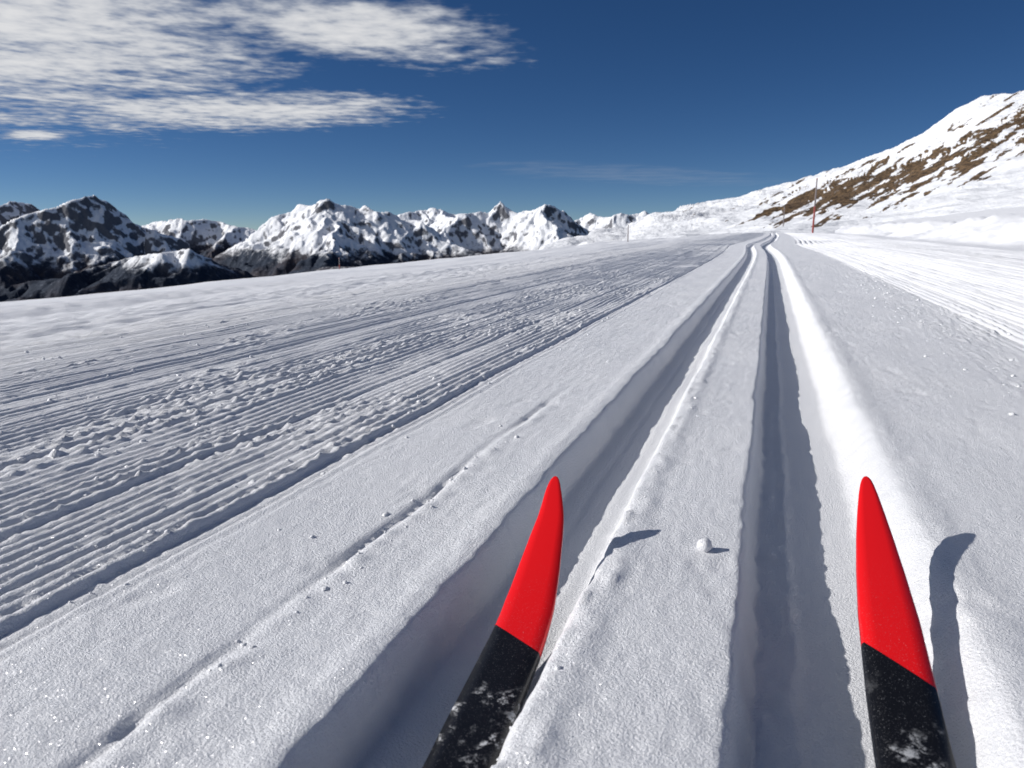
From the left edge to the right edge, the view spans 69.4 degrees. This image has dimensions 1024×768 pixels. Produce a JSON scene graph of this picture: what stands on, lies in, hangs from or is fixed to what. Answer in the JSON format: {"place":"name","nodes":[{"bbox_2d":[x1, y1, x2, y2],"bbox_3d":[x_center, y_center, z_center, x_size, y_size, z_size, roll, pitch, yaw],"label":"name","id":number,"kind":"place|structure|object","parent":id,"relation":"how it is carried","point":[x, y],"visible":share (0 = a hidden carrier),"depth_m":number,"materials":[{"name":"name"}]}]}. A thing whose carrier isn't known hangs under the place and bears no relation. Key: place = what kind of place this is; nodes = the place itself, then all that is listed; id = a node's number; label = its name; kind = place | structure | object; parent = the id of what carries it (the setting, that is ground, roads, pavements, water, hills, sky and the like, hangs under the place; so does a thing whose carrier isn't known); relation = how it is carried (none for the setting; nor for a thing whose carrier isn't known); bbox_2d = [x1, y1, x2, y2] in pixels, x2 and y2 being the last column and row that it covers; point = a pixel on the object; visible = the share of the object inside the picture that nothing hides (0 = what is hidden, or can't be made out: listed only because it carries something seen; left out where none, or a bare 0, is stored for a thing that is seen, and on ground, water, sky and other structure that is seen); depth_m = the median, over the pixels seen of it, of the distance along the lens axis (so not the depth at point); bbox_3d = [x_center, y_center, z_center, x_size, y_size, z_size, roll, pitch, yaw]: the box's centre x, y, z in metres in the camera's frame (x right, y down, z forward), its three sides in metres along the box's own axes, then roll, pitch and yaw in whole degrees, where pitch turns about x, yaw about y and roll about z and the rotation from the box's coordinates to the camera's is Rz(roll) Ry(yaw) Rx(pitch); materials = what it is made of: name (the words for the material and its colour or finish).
{"place":"outdoors","nodes":[
{"label":"outdoors","id":0,"kind":"place"},
{"bbox_2d":[0,195,648,301],"bbox_3d":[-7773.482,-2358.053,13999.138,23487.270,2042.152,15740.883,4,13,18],"label":"mountain range","id":1,"kind":"structure","parent":0,"point":[93,244],"depth_m":8793.74,"materials":[{"name":"white snow"}]},
{"bbox_2d":[0,206,1023,767],"bbox_3d":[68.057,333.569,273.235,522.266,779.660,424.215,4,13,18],"label":"snow ground","id":2,"kind":"structure","parent":0,"point":[800,378],"depth_m":0.99,"materials":[{"name":"white snow"}]},
{"bbox_2d":[422,476,563,767],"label":"cross country ski","id":3,"kind":"object","parent":2,"relation":"on","point":[482,717],"visible":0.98,"depth_m":0.63,"materials":[{"name":"red plastic"}]},
{"bbox_2d":[0,280,1020,761],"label":"snow clumps","id":4,"kind":"object","parent":2,"relation":"on","point":[406,436],"visible":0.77,"depth_m":1.37,"materials":[{"name":"white snow"}]},
{"bbox_2d":[697,537,712,552],"bbox_3d":[0.208,0.174,0.801,0.015,0.016,0.017,-6,13,-25],"label":"snow ball","id":5,"kind":"object","parent":2,"relation":"on","point":[704,544],"visible":1,"depth_m":0.80,"materials":[{"name":"white snow"}]},
{"bbox_2d":[812,178,817,232],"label":"marker pole","id":6,"kind":"object","parent":2,"relation":"on","point":[814,207],"visible":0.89,"depth_m":56.39,"materials":[{"name":"brown wood"}]},
{"bbox_2d":[856,476,956,767],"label":"cross country ski","id":7,"kind":"object","parent":2,"relation":"on","point":[908,727],"visible":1,"depth_m":0.59,"materials":[{"name":"red plastic"}]},
{"bbox_2d":[0,0,1023,230],"label":"sky","id":8,"kind":"structure","parent":0,"point":[239,113],"materials":[{"name":"blue"}]},
{"bbox_2d":[538,91,1023,249],"bbox_3d":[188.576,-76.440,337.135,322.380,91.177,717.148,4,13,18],"label":"snowy hillside","id":9,"kind":"structure","parent":0,"point":[968,157],"depth_m":141.15,"materials":[{"name":"white snow"}]}
]}

